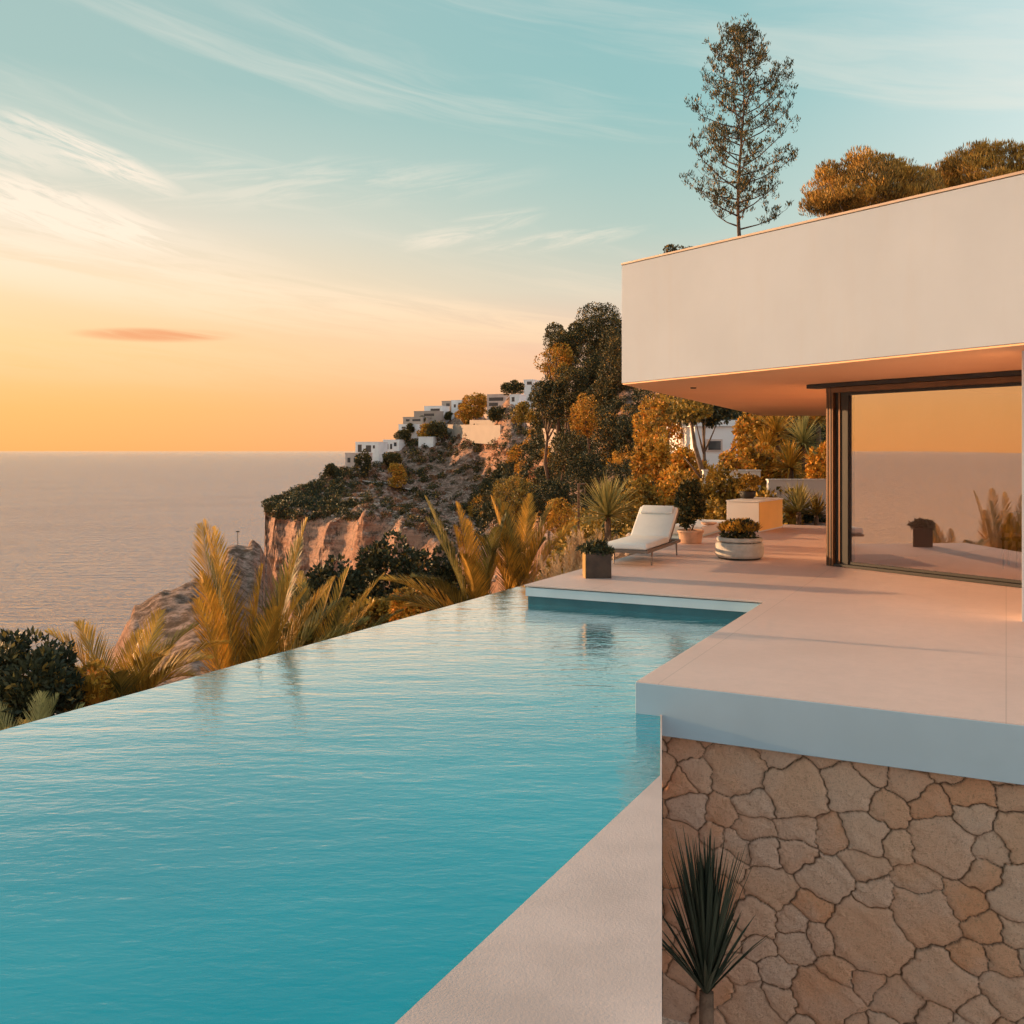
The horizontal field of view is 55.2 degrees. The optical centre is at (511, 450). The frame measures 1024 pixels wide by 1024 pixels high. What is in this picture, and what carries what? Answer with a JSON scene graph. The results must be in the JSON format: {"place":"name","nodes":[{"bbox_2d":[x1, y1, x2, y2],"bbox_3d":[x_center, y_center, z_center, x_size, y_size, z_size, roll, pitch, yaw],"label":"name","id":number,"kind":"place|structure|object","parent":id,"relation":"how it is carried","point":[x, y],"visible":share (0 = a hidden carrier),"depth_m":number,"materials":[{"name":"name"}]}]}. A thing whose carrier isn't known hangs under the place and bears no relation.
{"place":"outdoors","nodes":[
{"label":"outdoors","id":0,"kind":"place"},
{"bbox_2d":[0,451,354,729],"bbox_3d":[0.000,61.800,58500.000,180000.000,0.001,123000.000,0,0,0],"label":"sea","id":1,"kind":"structure","parent":0,"point":[103,540],"depth_m":866.05,"materials":[{"name":"pink liquid"}]},
{"bbox_2d":[0,585,735,1023],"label":"pool water","id":2,"kind":"structure","parent":0,"point":[392,823],"depth_m":5.58,"materials":[{"name":"teal liquid"}]},
{"bbox_2d":[105,360,825,687],"bbox_3d":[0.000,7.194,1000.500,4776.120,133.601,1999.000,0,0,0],"label":"headland terrain","id":3,"kind":"structure","parent":0,"point":[322,539],"depth_m":267.42,"materials":[{"name":"brown stone"}]},
{"bbox_2d":[0,690,84,729],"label":"palm","id":4,"kind":"object","parent":3,"relation":"on","point":[38,715],"visible":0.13,"depth_m":9.39,"materials":[{"name":"green plant"}]},
{"bbox_2d":[0,626,86,728],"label":"shrub","id":5,"kind":"object","parent":3,"relation":"on","point":[50,666],"visible":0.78,"depth_m":9.69,"materials":[{"name":"green plant"}]},
{"bbox_2d":[71,658,115,710],"bbox_3d":[-4.493,3.972,10.411,0.598,3.538,0.583,0,0,38],"label":"shrub","id":6,"kind":"object","parent":3,"relation":"on","point":[98,677],"visible":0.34,"depth_m":10.33,"materials":[{"name":"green plant"}]},
{"bbox_2d":[30,607,230,704],"bbox_3d":[-4.245,3.058,10.680,2.185,2.483,1.635,0,0,0],"label":"palm","id":7,"kind":"object","parent":3,"relation":"on","point":[147,676],"visible":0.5,"depth_m":10.88,"materials":[{"name":"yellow plant"}]},
{"bbox_2d":[187,516,370,673],"bbox_3d":[-2.907,2.809,12.079,2.276,4.030,1.712,0,0,-13],"label":"palm","id":8,"kind":"object","parent":3,"relation":"on","point":[265,639],"visible":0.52,"depth_m":11.99,"materials":[{"name":"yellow plant"}]},
{"bbox_2d":[258,617,317,649],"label":"shrub","id":9,"kind":"object","parent":3,"relation":"on","point":[300,633],"visible":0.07,"depth_m":13.33,"materials":[{"name":"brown plant"}]},
{"bbox_2d":[261,470,350,508],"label":"cliff top scrub","id":10,"kind":"object","parent":3,"relation":"on","point":[317,498],"visible":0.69,"depth_m":342.78,"materials":[{"name":"green plant"}]},
{"bbox_2d":[243,566,403,651],"bbox_3d":[-2.498,2.941,13.204,2.144,2.687,1.406,0,0,0],"label":"palm","id":11,"kind":"object","parent":3,"relation":"on","point":[315,633],"visible":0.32,"depth_m":13.41,"materials":[{"name":"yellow plant"}]},
{"bbox_2d":[290,552,370,640],"bbox_3d":[-5.365,6.296,28.996,2.495,6.544,2.257,0,0,0],"label":"shrub","id":12,"kind":"object","parent":3,"relation":"on","point":[354,586],"visible":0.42,"depth_m":28.67,"materials":[{"name":"green plant"}]},
{"bbox_2d":[354,448,372,476],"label":"pine tree","id":13,"kind":"object","parent":3,"relation":"on","point":[365,463],"visible":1,"depth_m":365.82,"materials":[{"name":"green plant"}]},
{"bbox_2d":[341,596,390,632],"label":"shrub","id":14,"kind":"object","parent":3,"relation":"on","point":[377,609],"visible":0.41,"depth_m":25.65,"materials":[{"name":"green plant"}]},
{"bbox_2d":[355,442,387,462],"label":"hillside house","id":15,"kind":"structure","parent":3,"relation":"on","point":[376,449],"depth_m":397.38,"materials":[{"name":"paint"}]},
{"bbox_2d":[382,451,402,467],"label":"pine tree","id":16,"kind":"object","parent":3,"relation":"on","point":[389,457],"visible":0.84,"depth_m":386.29,"materials":[{"name":"green plant"}]},
{"bbox_2d":[354,527,436,611],"bbox_3d":[-3.798,5.662,31.095,2.956,6.465,2.791,0,0,0],"label":"shrub","id":17,"kind":"object","parent":3,"relation":"on","point":[377,558],"visible":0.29,"depth_m":30.64,"materials":[{"name":"green plant"}]},
{"bbox_2d":[383,440,407,451],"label":"hillside house","id":18,"kind":"structure","parent":3,"relation":"on","point":[396,445],"depth_m":409.82,"materials":[{"name":"paint"}]},
{"bbox_2d":[386,462,407,490],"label":"pine tree","id":19,"kind":"object","parent":3,"relation":"on","point":[398,471],"visible":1,"depth_m":361.04,"materials":[{"name":"orange plant"}]},
{"bbox_2d":[388,585,429,621],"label":"shrub","id":20,"kind":"object","parent":3,"relation":"on","point":[406,612],"visible":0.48,"depth_m":23.76,"materials":[{"name":"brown plant"}]},
{"bbox_2d":[403,417,429,426],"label":"hillside house","id":21,"kind":"structure","parent":3,"relation":"on","point":[412,420],"depth_m":424.10,"materials":[{"name":"white paint"}]},
{"bbox_2d":[263,406,583,548],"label":"hillside scrub","id":22,"kind":"object","parent":3,"relation":"on","point":[275,506],"visible":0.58,"depth_m":338.75,"materials":[{"name":"green plant"}]},
{"bbox_2d":[414,411,443,424],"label":"hillside house","id":23,"kind":"structure","parent":3,"relation":"on","point":[437,416],"depth_m":428.71,"materials":[{"name":"white paint"}]},
{"bbox_2d":[418,437,440,447],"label":"hillside house","id":24,"kind":"structure","parent":3,"relation":"on","point":[430,441],"depth_m":408.24,"materials":[{"name":"paint"}]},
{"bbox_2d":[426,420,447,442],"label":"pine tree","id":25,"kind":"object","parent":3,"relation":"on","point":[436,429],"visible":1,"depth_m":408.17,"materials":[{"name":"green plant"}]},
{"bbox_2d":[424,406,449,424],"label":"hillside house","id":26,"kind":"structure","parent":3,"relation":"on","point":[445,409],"depth_m":434.26,"materials":[{"name":"paint"}]},
{"bbox_2d":[409,541,467,610],"bbox_3d":[-2.604,5.760,32.914,2.483,5.512,2.200,0,0,0],"label":"shrub","id":27,"kind":"object","parent":3,"relation":"on","point":[445,570],"visible":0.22,"depth_m":32.39,"materials":[{"name":"green plant"}]},
{"bbox_2d":[380,495,506,609],"bbox_3d":[-1.292,2.607,18.320,2.398,3.551,1.898,0,0,0],"label":"palm","id":28,"kind":"object","parent":3,"relation":"on","point":[478,579],"visible":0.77,"depth_m":18.28,"materials":[{"name":"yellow plant"}]},
{"bbox_2d":[288,398,636,592],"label":"loose rocks","id":29,"kind":"object","parent":3,"relation":"on","point":[495,576],"visible":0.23,"depth_m":331.42,"materials":[{"name":"brown stone"}]},
{"bbox_2d":[453,402,474,424],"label":"pine tree","id":30,"kind":"object","parent":3,"relation":"on","point":[465,417],"visible":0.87,"depth_m":409.48,"materials":[{"name":"orange plant"}]},
{"bbox_2d":[460,392,486,419],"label":"pine tree","id":31,"kind":"object","parent":3,"relation":"on","point":[479,402],"visible":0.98,"depth_m":408.31,"materials":[{"name":"orange plant"}]},
{"bbox_2d":[446,424,501,443],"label":"retaining wall","id":32,"kind":"structure","parent":3,"relation":"on","point":[482,434],"depth_m":384.33,"materials":[{"name":"white paint"}]},
{"bbox_2d":[486,405,505,423],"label":"pine tree","id":33,"kind":"object","parent":3,"relation":"on","point":[494,413],"visible":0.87,"depth_m":376.09,"materials":[{"name":"green plant"}]},
{"bbox_2d":[487,394,509,419],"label":"hillside house","id":34,"kind":"structure","parent":3,"relation":"on","point":[496,400],"depth_m":398.54,"materials":[{"name":"white paint"}]},
{"bbox_2d":[500,379,524,395],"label":"pine tree","id":35,"kind":"object","parent":3,"relation":"on","point":[513,386],"visible":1,"depth_m":379.01,"materials":[{"name":"green plant"}]},
{"bbox_2d":[491,474,537,524],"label":"pine tree","id":36,"kind":"object","parent":3,"relation":"on","point":[515,506],"visible":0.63,"depth_m":74.70,"materials":[{"name":"orange plant"}]},
{"bbox_2d":[510,401,530,426],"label":"pine tree","id":37,"kind":"object","parent":3,"relation":"on","point":[520,408],"visible":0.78,"depth_m":349.67,"materials":[{"name":"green plant"}]},
{"bbox_2d":[474,493,578,590],"bbox_3d":[0.210,2.546,19.264,2.241,3.425,1.486,0,0,-30],"label":"palm","id":38,"kind":"object","parent":3,"relation":"on","point":[516,565],"visible":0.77,"depth_m":19.28,"materials":[{"name":"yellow plant"}]},
{"bbox_2d":[525,401,553,430],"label":"pine tree","id":39,"kind":"object","parent":3,"relation":"on","point":[530,416],"visible":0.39,"depth_m":261.93,"materials":[{"name":"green plant"}]},
{"bbox_2d":[523,478,573,553],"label":"pine tree","id":40,"kind":"object","parent":3,"relation":"on","point":[557,491],"visible":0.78,"depth_m":71.43,"materials":[{"name":"green plant"}]},
{"bbox_2d":[530,376,569,482],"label":"pine tree","id":41,"kind":"object","parent":3,"relation":"on","point":[554,414],"visible":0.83,"depth_m":181.41,"materials":[{"name":"green plant"}]},
{"bbox_2d":[533,342,574,477],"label":"pine tree","id":42,"kind":"object","parent":3,"relation":"on","point":[566,355],"visible":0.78,"depth_m":189.22,"materials":[{"name":"orange plant"}]},
{"bbox_2d":[544,497,575,533],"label":"pine tree","id":43,"kind":"object","parent":3,"relation":"on","point":[559,510],"visible":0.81,"depth_m":37.86,"materials":[{"name":"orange plant"}]},
{"bbox_2d":[542,322,594,432],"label":"pine tree","id":44,"kind":"object","parent":3,"relation":"on","point":[572,338],"visible":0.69,"depth_m":194.11,"materials":[{"name":"green plant"}]},
{"bbox_2d":[548,429,589,489],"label":"pine tree","id":45,"kind":"object","parent":3,"relation":"on","point":[575,448],"visible":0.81,"depth_m":139.59,"materials":[{"name":"green plant"}]},
{"bbox_2d":[551,366,591,434],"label":"pine tree","id":46,"kind":"object","parent":3,"relation":"on","point":[578,387],"visible":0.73,"depth_m":179.01,"materials":[{"name":"green plant"}]},
{"bbox_2d":[562,451,605,496],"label":"pine tree","id":47,"kind":"object","parent":3,"relation":"on","point":[583,471],"visible":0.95,"depth_m":94.62,"materials":[{"name":"green plant"}]},
{"bbox_2d":[566,392,601,454],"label":"pine tree","id":48,"kind":"object","parent":3,"relation":"on","point":[582,404],"visible":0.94,"depth_m":149.31,"materials":[{"name":"orange plant"}]},
{"bbox_2d":[570,344,611,395],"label":"pine tree","id":49,"kind":"object","parent":3,"relation":"on","point":[593,364],"visible":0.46,"depth_m":185.98,"materials":[{"name":"green plant"}]},
{"bbox_2d":[572,301,621,359],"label":"pine tree","id":50,"kind":"object","parent":3,"relation":"on","point":[601,320],"visible":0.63,"depth_m":197.87,"materials":[{"name":"green plant"}]},
{"bbox_2d":[583,365,625,423],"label":"pine tree","id":51,"kind":"object","parent":3,"relation":"on","point":[598,397],"visible":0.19,"depth_m":172.65,"materials":[{"name":"green plant"}]},
{"bbox_2d":[570,471,644,541],"bbox_3d":[1.859,1.364,19.261,1.681,1.965,1.637,0,0,39],"label":"yucca","id":52,"kind":"object","parent":3,"relation":"on","point":[608,502],"visible":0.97,"depth_m":19.19,"materials":[{"name":"green plant"}]},
{"bbox_2d":[590,408,625,466],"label":"pine tree","id":53,"kind":"object","parent":3,"relation":"on","point":[611,420],"visible":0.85,"depth_m":129.10,"materials":[{"name":"green plant"}]},
{"bbox_2d":[595,326,633,406],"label":"pine tree","id":54,"kind":"object","parent":3,"relation":"on","point":[615,350],"visible":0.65,"depth_m":169.26,"materials":[{"name":"green plant"}]},
{"bbox_2d":[613,404,645,460],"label":"pine tree","id":55,"kind":"object","parent":3,"relation":"on","point":[622,432],"visible":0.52,"depth_m":110.13,"materials":[{"name":"green plant"}]},
{"bbox_2d":[528,538,746,974],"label":"deck base wall","id":56,"kind":"structure","parent":3,"relation":"on","point":[642,608],"depth_m":12.46,"materials":[{"name":"tile"}]},
{"bbox_2d":[526,536,760,611],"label":"deck curb","id":57,"kind":"structure","parent":56,"relation":"on","point":[651,600],"depth_m":12.42,"materials":[{"name":"white concrete"}]},
{"bbox_2d":[613,474,664,532],"bbox_3d":[3.888,1.964,30.018,1.698,2.532,1.635,0,0,0],"label":"shrub","id":58,"kind":"object","parent":3,"relation":"on","point":[644,488],"visible":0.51,"depth_m":29.73,"materials":[{"name":"green plant"}]},
{"bbox_2d":[464,376,815,522],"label":"hillside wood","id":59,"kind":"object","parent":3,"relation":"on","point":[504,471],"visible":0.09,"depth_m":187.97,"materials":[{"name":"green plant"}]},
{"bbox_2d":[466,397,817,519],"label":"golden wood","id":60,"kind":"object","parent":3,"relation":"on","point":[515,452],"visible":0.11,"depth_m":278.06,"materials":[{"name":"orange plant"}]},
{"bbox_2d":[629,426,678,502],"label":"garden tree","id":61,"kind":"object","parent":3,"relation":"on","point":[654,461],"visible":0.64,"depth_m":37.59,"materials":[{"name":"orange plant"}]},
{"bbox_2d":[631,393,682,453],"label":"garden tree","id":62,"kind":"object","parent":3,"relation":"on","point":[656,409],"visible":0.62,"depth_m":45.62,"materials":[{"name":"orange plant"}]},
{"bbox_2d":[531,419,824,581],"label":"undergrowth","id":63,"kind":"object","parent":3,"relation":"on","point":[589,529],"visible":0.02,"depth_m":29.47,"materials":[{"name":"green plant"}]},
{"bbox_2d":[655,467,703,505],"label":"shrub","id":64,"kind":"object","parent":3,"relation":"on","point":[671,487],"visible":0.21,"depth_m":30.80,"materials":[{"name":"orange plant"}]},
{"bbox_2d":[658,444,710,494],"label":"garden tree","id":65,"kind":"object","parent":3,"relation":"on","point":[681,464],"visible":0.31,"depth_m":35.86,"materials":[{"name":"orange plant"}]},
{"bbox_2d":[665,395,735,477],"bbox_3d":[6.177,0.157,32.940,2.262,4.448,1.807,0,0,32],"label":"bare tree","id":66,"kind":"object","parent":3,"relation":"on","point":[692,414],"visible":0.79,"depth_m":32.88,"materials":[{"name":"green plant"}]},
{"bbox_2d":[668,399,732,468],"bbox_3d":[7.644,-0.009,39.903,2.719,5.273,2.366,0,0,33],"label":"garden tree","id":67,"kind":"object","parent":3,"relation":"on","point":[716,417],"visible":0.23,"depth_m":39.85,"materials":[{"name":"green plant"}]},
{"bbox_2d":[667,420,736,469],"bbox_3d":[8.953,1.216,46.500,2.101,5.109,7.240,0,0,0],"label":"hillside house","id":68,"kind":"structure","parent":3,"relation":"on","point":[722,438],"depth_m":43.00,"materials":[{"name":"paint"}]},
{"bbox_2d":[706,439,722,451],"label":"window","id":69,"kind":"structure","parent":68,"relation":"in","point":[715,445],"depth_m":42.93,"materials":[{"name":"grey glass"}]},
{"bbox_2d":[700,461,742,510],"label":"shrub","id":70,"kind":"object","parent":3,"relation":"on","point":[715,477],"visible":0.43,"depth_m":28.69,"materials":[{"name":"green plant"}]},
{"bbox_2d":[701,470,760,493],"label":"garden wall","id":71,"kind":"structure","parent":3,"relation":"on","point":[752,472],"depth_m":31.00,"materials":[{"name":"white paint"}]},
{"bbox_2d":[679,13,800,235],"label":"sparse pine","id":72,"kind":"object","parent":3,"relation":"on","point":[739,37],"visible":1,"depth_m":79.26,"materials":[{"name":"green plant"}]},
{"bbox_2d":[718,431,787,489],"bbox_3d":[8.086,0.853,32.957,2.455,3.022,2.297,0,0,0],"label":"garden tree","id":73,"kind":"object","parent":3,"relation":"on","point":[757,460],"visible":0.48,"depth_m":32.44,"materials":[{"name":"orange plant"}]},
{"bbox_2d":[731,412,786,458],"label":"garden tree","id":74,"kind":"object","parent":3,"relation":"on","point":[741,426],"visible":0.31,"depth_m":36.54,"materials":[{"name":"orange plant"}]},
{"bbox_2d":[739,424,785,458],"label":"tree yucca","id":75,"kind":"object","parent":3,"relation":"on","point":[765,436],"visible":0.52,"depth_m":34.35,"materials":[{"name":"plant"}]},
{"bbox_2d":[747,415,797,478],"bbox_3d":[9.467,0.116,34.926,2.449,3.970,2.521,0,0,0],"label":"tree yucca","id":76,"kind":"object","parent":3,"relation":"on","point":[777,424],"visible":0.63,"depth_m":34.91,"materials":[{"name":"green plant"}]},
{"bbox_2d":[765,438,810,478],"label":"tree yucca","id":77,"kind":"object","parent":3,"relation":"on","point":[792,459],"visible":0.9,"depth_m":31.87,"materials":[{"name":"green plant"}]},
{"bbox_2d":[766,479,825,514],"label":"garden wall","id":78,"kind":"structure","parent":3,"relation":"on","point":[817,485],"depth_m":29.50,"materials":[{"name":"white paint"}]},
{"bbox_2d":[776,416,825,477],"bbox_3d":[10.099,0.272,33.991,2.479,3.502,2.269,0,0,0],"label":"tree yucca","id":79,"kind":"object","parent":3,"relation":"on","point":[804,442],"visible":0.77,"depth_m":33.85,"materials":[{"name":"green plant"}]},
{"bbox_2d":[778,480,825,524],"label":"yucca","id":80,"kind":"object","parent":3,"relation":"on","point":[798,497],"visible":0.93,"depth_m":25.71,"materials":[{"name":"green plant"}]},
{"bbox_2d":[781,416,825,460],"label":"garden tree","id":81,"kind":"object","parent":3,"relation":"on","point":[823,438],"visible":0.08,"depth_m":42.65,"materials":[{"name":"green plant"}]},
{"bbox_2d":[787,416,825,464],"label":"tree yucca","id":82,"kind":"object","parent":3,"relation":"on","point":[817,419],"visible":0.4,"depth_m":35.92,"materials":[{"name":"green plant"}]},
{"bbox_2d":[801,492,825,525],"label":"yucca","id":83,"kind":"object","parent":3,"relation":"on","point":[817,513],"visible":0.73,"depth_m":26.33,"materials":[{"name":"green plant"}]},
{"bbox_2d":[802,440,825,478],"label":"garden tree","id":84,"kind":"object","parent":3,"relation":"on","point":[818,459],"visible":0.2,"depth_m":30.87,"materials":[{"name":"orange plant"}]},
{"bbox_2d":[798,145,946,216],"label":"pine tree","id":85,"kind":"object","parent":3,"relation":"on","point":[839,194],"visible":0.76,"depth_m":67.58,"materials":[{"name":"green plant"}]},
{"bbox_2d":[926,137,1023,188],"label":"pine tree","id":86,"kind":"object","parent":3,"relation":"on","point":[960,167],"visible":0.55,"depth_m":72.19,"materials":[{"name":"green plant"}]},
{"bbox_2d":[0,0,1023,450],"label":"sky","id":87,"kind":"structure","parent":0,"point":[226,225],"materials":[{"name":"blue"}]},
{"bbox_2d":[525,543,581,581],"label":"ornamental grass","id":88,"kind":"object","parent":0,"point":[557,569],"depth_m":16.28,"materials":[{"name":"beige plant"}]},
{"bbox_2d":[554,529,611,572],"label":"ornamental grass","id":89,"kind":"object","parent":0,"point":[578,557],"depth_m":16.55,"materials":[{"name":"beige plant"}]},
{"bbox_2d":[662,1017,688,1023],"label":"planting bed gravel","id":90,"kind":"structure","parent":0,"point":[667,1021],"depth_m":7.59,"materials":[{"name":"beige gravel"}]},
{"bbox_2d":[395,715,661,1023],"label":"pool ledge","id":91,"kind":"object","parent":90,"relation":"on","point":[576,938],"visible":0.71,"depth_m":4.00,"materials":[{"name":"concrete"}]},
{"bbox_2d":[662,828,769,1023],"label":"yucca","id":92,"kind":"object","parent":90,"relation":"on","point":[709,926],"visible":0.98,"depth_m":6.50,"materials":[{"name":"green plant"}]},
{"bbox_2d":[662,736,1023,1023],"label":"stone retaining wall","id":93,"kind":"structure","parent":90,"relation":"on","point":[874,894],"depth_m":7.02,"materials":[{"name":"beige stone"}]},
{"bbox_2d":[524,524,1023,725],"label":"deck","id":94,"kind":"structure","parent":93,"relation":"on","point":[812,627],"depth_m":9.75,"materials":[{"name":"concrete"}]},
{"bbox_2d":[575,538,614,578],"bbox_3d":[1.184,1.522,13.974,0.591,0.556,0.536,0,0,-2],"label":"square planter","id":95,"kind":"object","parent":94,"relation":"on","point":[596,560],"visible":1,"depth_m":13.79,"materials":[{"name":"grey metal"}]},
{"bbox_2d":[607,505,680,564],"bbox_3d":[2.162,1.374,16.076,0.716,0.854,2.100,0,0,23],"label":"sun lounger","id":96,"kind":"object","parent":94,"relation":"on","point":[653,529],"visible":0.9,"depth_m":16.44,"materials":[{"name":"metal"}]},
{"bbox_2d":[674,478,706,543],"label":"potted plant","id":97,"kind":"object","parent":94,"relation":"on","point":[689,502],"visible":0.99,"depth_m":18.91,"materials":[{"name":"green plant"}]},
{"bbox_2d":[672,519,724,536],"bbox_3d":[4.088,1.690,21.425,0.750,0.220,2.200,0,0,27],"label":"bench","id":98,"kind":"object","parent":94,"relation":"on","point":[710,529],"visible":0.27,"depth_m":20.87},
{"bbox_2d":[715,517,763,560],"bbox_3d":[3.791,1.453,16.325,0.790,0.695,0.807,0,0,0],"label":"round planter","id":99,"kind":"object","parent":94,"relation":"on","point":[739,540],"visible":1,"depth_m":16.07,"materials":[{"name":"white concrete"}]},
{"bbox_2d":[726,497,782,531],"bbox_3d":[5.572,1.455,22.453,0.770,0.690,1.720,0,0,32],"label":"outdoor counter","id":100,"kind":"object","parent":94,"relation":"on","point":[766,513],"visible":0.83,"depth_m":21.89,"materials":[{"name":"white paint"}]},
{"bbox_2d":[732,472,761,498],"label":"potted shrub","id":101,"kind":"object","parent":100,"relation":"on","point":[750,481],"visible":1,"depth_m":22.58,"materials":[{"name":"green plant"}]},
{"bbox_2d":[621,170,1023,621],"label":"modern house","id":102,"kind":"structure","parent":94,"relation":"on","point":[886,339],"depth_m":13.71,"materials":[{"name":"white paint"}]},
{"bbox_2d":[1000,510,1021,568],"bbox_3d":[7.652,1.340,14.678,0.450,0.880,0.460,0,0,-35],"label":"dining chair","id":103,"kind":"object","parent":102,"relation":"on","point":[1011,521],"visible":0.98,"depth_m":14.63,"materials":[{"name":"black metal"}]},
{"bbox_2d":[636,682,1023,784],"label":"deck fascia","id":104,"kind":"structure","parent":94,"relation":"attached to","point":[985,750],"depth_m":6.96,"materials":[{"name":"white concrete"}]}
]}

